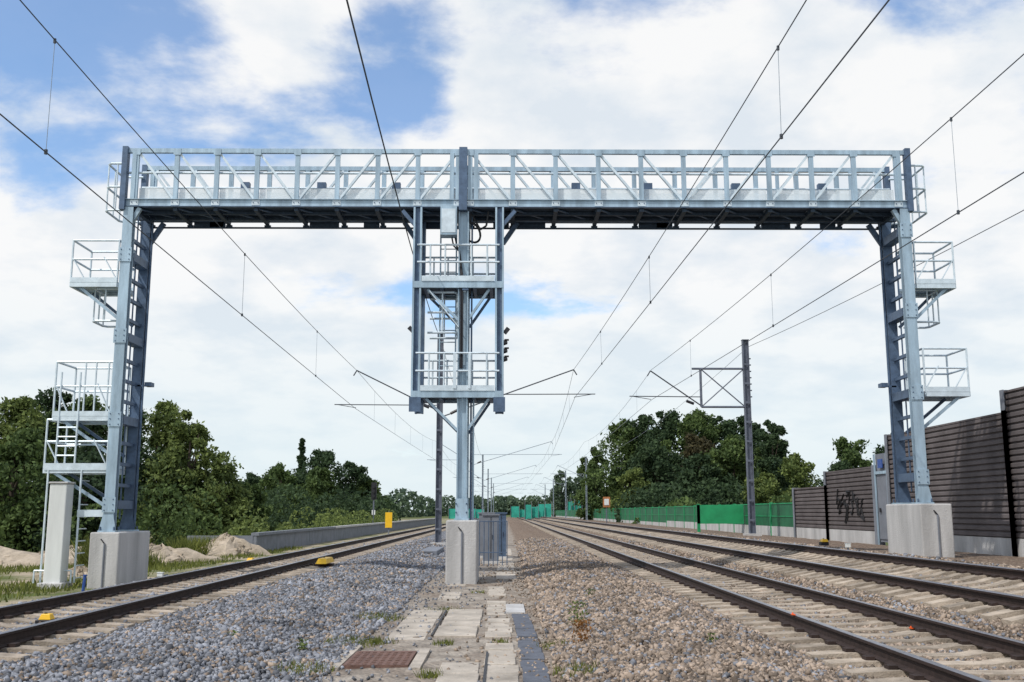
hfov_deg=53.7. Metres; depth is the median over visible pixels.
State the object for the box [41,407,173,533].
deciduous tree
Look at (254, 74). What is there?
sky
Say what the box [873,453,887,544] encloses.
service door
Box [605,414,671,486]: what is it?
deciduous tree
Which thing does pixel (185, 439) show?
deciduous tree
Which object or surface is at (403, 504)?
deciduous tree
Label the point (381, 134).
feeder wire
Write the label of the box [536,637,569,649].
weed tuft
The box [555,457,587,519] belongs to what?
catenary mast
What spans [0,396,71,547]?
deciduous tree
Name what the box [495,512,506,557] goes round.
trackside cabinet
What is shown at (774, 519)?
green fence
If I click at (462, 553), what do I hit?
concrete foundation
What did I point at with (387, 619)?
weed tuft
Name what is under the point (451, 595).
cable trough covers
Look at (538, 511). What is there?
debris netting
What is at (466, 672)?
cable trough covers
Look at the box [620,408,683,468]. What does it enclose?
deciduous tree
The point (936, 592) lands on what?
railway track
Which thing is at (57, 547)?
white concrete post
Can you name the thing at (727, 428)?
deciduous tree
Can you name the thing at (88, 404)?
deciduous tree
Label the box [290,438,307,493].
conifer tree
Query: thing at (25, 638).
railway track
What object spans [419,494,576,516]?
distant treeline
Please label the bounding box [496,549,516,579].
cable trough covers
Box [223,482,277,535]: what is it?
deciduous tree
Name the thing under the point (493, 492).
catenary mast
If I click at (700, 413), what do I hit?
deciduous tree
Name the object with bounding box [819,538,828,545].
axle counter sensor
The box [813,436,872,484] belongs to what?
deciduous tree
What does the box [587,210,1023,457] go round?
feeder wire
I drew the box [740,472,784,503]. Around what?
deciduous tree
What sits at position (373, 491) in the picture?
railway signal
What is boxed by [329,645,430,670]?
manhole cover
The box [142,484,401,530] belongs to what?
hedge
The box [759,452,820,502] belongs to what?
deciduous tree
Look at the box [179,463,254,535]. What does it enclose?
deciduous tree
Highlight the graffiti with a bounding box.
[836,489,864,522]
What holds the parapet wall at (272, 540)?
on the ground at (518, 529)
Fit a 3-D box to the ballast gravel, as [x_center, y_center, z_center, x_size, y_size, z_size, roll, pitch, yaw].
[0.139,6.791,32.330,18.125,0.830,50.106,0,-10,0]
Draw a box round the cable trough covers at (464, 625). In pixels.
[434,609,482,637]
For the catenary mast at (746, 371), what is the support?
on the ground at (518, 529)
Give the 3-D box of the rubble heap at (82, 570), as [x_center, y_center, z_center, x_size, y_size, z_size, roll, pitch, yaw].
[-12.485,6.705,29.191,3.166,0.430,1.684,0,-10,0]
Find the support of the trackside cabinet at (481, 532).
on the ground at (518, 529)
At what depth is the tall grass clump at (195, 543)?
40.44 m
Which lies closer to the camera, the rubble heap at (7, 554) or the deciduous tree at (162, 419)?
the rubble heap at (7, 554)
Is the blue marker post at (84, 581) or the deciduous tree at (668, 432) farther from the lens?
the deciduous tree at (668, 432)
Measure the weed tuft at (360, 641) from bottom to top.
0.131 m
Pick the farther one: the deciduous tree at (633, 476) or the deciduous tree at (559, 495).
the deciduous tree at (559, 495)
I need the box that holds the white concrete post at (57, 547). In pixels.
[37,482,75,588]
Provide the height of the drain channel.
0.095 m
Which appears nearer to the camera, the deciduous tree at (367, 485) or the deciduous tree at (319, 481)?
the deciduous tree at (319, 481)
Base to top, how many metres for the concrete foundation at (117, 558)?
1.450 m
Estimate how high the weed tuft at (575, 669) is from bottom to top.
0.179 m
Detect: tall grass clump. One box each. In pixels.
[70,533,158,567]
[148,550,166,566]
[159,534,220,554]
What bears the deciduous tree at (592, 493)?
on the ground at (518, 529)
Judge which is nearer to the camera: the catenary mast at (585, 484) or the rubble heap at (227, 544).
the rubble heap at (227, 544)
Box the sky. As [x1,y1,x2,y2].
[0,0,1023,511]
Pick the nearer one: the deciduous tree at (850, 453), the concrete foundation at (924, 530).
the concrete foundation at (924, 530)
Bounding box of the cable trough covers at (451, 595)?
[438,584,465,599]
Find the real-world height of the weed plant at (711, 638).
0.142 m
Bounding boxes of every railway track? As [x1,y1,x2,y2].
[0,518,478,666]
[517,517,1023,681]
[534,516,1023,625]
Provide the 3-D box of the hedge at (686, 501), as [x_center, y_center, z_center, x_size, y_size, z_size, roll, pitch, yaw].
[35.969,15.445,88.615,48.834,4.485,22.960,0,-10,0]
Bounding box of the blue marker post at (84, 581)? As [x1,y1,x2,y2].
[81,574,86,591]
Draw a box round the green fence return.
[697,504,743,531]
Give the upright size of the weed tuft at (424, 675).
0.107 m
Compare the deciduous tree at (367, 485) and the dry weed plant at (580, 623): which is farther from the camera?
the deciduous tree at (367, 485)
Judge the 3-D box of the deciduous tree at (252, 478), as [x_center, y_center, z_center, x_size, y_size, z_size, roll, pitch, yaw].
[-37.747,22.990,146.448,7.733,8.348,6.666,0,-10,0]
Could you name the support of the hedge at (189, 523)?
on the ground at (518, 529)
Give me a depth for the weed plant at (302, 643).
11.55 m
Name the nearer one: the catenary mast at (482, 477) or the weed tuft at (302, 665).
the weed tuft at (302, 665)
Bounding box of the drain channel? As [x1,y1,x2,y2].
[511,614,551,681]
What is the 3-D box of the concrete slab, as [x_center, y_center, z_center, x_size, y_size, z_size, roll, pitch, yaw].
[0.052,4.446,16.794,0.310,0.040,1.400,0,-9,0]
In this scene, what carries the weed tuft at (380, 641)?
on the ground at (518, 529)
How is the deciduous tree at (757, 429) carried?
on the ground at (518, 529)
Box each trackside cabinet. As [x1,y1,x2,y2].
[478,512,494,557]
[482,514,499,563]
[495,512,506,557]
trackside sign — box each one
[385,512,391,533]
[603,497,609,522]
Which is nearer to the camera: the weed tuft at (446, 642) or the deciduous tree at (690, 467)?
the weed tuft at (446, 642)
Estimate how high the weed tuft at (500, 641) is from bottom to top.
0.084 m
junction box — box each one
[157,572,164,576]
[845,543,850,549]
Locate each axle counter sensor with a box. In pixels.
[35,612,54,623]
[315,557,333,563]
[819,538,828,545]
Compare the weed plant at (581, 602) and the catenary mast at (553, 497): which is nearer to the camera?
the weed plant at (581, 602)
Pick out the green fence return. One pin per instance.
(720, 514)
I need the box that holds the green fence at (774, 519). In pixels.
[551,502,793,536]
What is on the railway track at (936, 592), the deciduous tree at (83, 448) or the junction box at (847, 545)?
the junction box at (847, 545)
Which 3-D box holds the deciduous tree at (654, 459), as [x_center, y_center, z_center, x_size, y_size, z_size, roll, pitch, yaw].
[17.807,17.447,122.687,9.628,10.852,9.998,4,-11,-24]
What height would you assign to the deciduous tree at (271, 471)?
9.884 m
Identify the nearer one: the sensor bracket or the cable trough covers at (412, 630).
the cable trough covers at (412, 630)
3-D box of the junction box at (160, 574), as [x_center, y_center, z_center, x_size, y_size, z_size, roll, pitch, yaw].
[-7.776,5.237,22.381,0.140,0.245,0.120,0,-10,0]
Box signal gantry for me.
[32,146,970,582]
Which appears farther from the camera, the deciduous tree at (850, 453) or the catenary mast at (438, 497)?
the deciduous tree at (850, 453)
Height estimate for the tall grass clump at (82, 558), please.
1.248 m
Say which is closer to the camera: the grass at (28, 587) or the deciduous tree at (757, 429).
the grass at (28, 587)
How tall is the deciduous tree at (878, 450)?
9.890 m
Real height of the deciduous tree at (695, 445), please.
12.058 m
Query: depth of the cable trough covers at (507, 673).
11.92 m
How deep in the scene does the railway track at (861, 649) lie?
13.09 m
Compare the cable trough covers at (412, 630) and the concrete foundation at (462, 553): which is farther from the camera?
the concrete foundation at (462, 553)
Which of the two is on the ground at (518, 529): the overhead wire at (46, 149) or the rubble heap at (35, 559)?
the rubble heap at (35, 559)
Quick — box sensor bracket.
[314,563,333,566]
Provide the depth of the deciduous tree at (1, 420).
54.28 m
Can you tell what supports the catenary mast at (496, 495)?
on the ground at (518, 529)
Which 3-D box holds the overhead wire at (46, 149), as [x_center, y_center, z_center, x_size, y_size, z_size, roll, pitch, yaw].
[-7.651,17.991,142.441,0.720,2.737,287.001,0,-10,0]
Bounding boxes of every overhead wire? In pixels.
[0,0,479,493]
[524,0,889,484]
[532,54,1023,492]
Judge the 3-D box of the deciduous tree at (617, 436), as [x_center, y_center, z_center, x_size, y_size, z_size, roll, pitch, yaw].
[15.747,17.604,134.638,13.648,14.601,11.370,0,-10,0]
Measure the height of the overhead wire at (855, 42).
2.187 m
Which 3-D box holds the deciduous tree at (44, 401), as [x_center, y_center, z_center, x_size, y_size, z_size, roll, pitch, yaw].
[-27.083,7.618,59.693,9.287,9.843,8.797,7,-12,-36]
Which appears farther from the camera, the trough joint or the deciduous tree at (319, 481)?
the deciduous tree at (319, 481)
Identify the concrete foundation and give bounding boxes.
[87,531,149,588]
[445,520,478,583]
[886,504,954,557]
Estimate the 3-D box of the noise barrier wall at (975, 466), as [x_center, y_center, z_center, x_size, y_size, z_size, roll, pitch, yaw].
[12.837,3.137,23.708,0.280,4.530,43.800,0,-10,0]
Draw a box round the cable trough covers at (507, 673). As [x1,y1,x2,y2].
[484,586,518,681]
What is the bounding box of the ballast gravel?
[0,530,1023,681]
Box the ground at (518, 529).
[0,515,1023,681]
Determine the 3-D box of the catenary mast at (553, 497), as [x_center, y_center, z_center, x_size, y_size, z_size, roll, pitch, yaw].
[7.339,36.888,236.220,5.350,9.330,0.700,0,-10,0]
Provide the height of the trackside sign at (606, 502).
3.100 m
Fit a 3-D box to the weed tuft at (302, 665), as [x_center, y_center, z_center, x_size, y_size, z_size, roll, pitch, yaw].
[-2.098,3.282,10.213,0.613,0.149,0.788,0,-10,0]
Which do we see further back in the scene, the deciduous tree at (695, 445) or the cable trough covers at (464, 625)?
the deciduous tree at (695, 445)
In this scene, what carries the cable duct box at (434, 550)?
on the ground at (518, 529)
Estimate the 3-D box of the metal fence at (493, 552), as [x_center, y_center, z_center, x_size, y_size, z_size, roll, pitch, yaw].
[-0.571,6.153,30.802,0.868,1.350,0.032,0,-10,0]
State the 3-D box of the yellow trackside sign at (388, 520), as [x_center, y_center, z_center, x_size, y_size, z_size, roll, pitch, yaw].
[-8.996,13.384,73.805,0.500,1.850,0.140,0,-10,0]
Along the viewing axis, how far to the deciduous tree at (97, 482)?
48.61 m
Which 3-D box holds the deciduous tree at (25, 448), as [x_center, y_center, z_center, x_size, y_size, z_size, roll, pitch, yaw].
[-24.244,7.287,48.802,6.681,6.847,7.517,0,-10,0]
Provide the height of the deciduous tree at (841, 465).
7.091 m
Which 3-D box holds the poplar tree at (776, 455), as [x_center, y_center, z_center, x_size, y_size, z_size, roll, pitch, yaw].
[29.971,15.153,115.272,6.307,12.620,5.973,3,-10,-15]
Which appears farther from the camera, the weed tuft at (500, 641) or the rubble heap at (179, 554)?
the rubble heap at (179, 554)
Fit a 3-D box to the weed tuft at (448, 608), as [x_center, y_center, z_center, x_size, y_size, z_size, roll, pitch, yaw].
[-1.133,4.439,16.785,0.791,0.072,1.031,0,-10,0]
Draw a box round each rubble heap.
[0,546,40,565]
[3,545,81,567]
[34,566,87,576]
[149,543,225,562]
[197,532,271,556]
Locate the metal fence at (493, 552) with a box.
[479,521,507,565]
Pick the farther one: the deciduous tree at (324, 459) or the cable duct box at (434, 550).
the deciduous tree at (324, 459)
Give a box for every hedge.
[0,482,224,552]
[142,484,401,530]
[192,505,397,535]
[613,479,790,521]
[632,494,791,523]
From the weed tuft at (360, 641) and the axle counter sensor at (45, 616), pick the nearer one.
the weed tuft at (360, 641)
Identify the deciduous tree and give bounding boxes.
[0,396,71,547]
[0,415,49,493]
[0,423,75,552]
[5,387,82,488]
[15,447,147,551]
[32,394,158,530]
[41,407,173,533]
[136,420,243,544]
[138,398,206,542]
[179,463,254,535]
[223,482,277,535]
[241,472,262,489]
[258,466,307,526]
[264,461,285,491]
[276,448,355,521]
[291,465,343,526]
[335,460,370,505]
[344,477,391,520]
[385,487,434,516]
[545,470,576,516]
[563,476,590,509]
[570,446,608,519]
[579,418,673,513]
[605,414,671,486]
[610,467,651,511]
[618,440,686,506]
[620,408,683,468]
[656,411,720,479]
[667,431,718,481]
[671,453,743,504]
[684,407,754,466]
[696,434,759,503]
[701,415,738,476]
[720,414,765,476]
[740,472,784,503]
[753,439,800,486]
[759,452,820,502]
[811,459,850,486]
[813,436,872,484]
[872,433,890,453]
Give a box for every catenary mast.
[334,334,594,545]
[427,441,561,519]
[454,455,537,511]
[474,469,531,511]
[474,478,521,511]
[484,484,520,511]
[534,479,553,516]
[540,471,566,517]
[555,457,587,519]
[629,339,761,535]
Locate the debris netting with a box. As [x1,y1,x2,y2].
[448,499,580,518]
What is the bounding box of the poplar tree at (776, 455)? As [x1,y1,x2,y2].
[754,419,801,490]
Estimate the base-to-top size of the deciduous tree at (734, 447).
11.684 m
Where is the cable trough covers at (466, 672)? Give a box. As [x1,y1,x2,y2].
[436,662,478,681]
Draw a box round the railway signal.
[371,482,376,522]
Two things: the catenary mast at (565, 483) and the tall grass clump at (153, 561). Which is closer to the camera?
the tall grass clump at (153, 561)
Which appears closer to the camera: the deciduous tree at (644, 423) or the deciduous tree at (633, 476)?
the deciduous tree at (633, 476)
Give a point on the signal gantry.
(454, 208)
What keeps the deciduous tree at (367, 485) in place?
on the ground at (518, 529)
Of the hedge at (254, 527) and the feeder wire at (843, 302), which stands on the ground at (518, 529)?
the hedge at (254, 527)
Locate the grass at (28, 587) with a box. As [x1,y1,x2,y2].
[0,545,302,601]
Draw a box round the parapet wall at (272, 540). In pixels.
[187,518,434,549]
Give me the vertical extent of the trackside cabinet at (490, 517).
1.650 m
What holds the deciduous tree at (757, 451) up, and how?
on the ground at (518, 529)
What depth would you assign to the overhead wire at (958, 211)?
20.98 m
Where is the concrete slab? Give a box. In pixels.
[506,604,524,613]
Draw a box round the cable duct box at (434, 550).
[420,547,443,554]
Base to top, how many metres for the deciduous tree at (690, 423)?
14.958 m
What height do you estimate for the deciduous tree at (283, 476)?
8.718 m
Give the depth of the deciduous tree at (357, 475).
147.23 m
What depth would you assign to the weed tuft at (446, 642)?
12.44 m
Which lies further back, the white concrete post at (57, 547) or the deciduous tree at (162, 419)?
the deciduous tree at (162, 419)
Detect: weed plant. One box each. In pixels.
[296,638,307,650]
[565,619,592,641]
[567,600,590,624]
[704,633,717,642]
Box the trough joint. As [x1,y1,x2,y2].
[431,610,487,681]
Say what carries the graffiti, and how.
attached to the noise barrier wall at (975, 466)
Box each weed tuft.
[274,658,335,675]
[324,634,379,647]
[351,610,405,621]
[361,635,398,645]
[413,667,443,678]
[427,606,464,612]
[432,638,454,646]
[492,637,508,642]
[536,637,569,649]
[551,659,599,678]
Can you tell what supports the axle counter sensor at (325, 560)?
on the sensor bracket
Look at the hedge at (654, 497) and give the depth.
112.44 m
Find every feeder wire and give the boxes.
[346,0,481,455]
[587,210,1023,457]
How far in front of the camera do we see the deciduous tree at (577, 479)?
261.21 m
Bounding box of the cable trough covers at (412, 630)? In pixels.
[386,610,443,639]
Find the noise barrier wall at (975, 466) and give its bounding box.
[792,386,1023,556]
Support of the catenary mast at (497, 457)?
on the ground at (518, 529)
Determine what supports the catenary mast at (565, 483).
on the ground at (518, 529)
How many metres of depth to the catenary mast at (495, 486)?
189.13 m

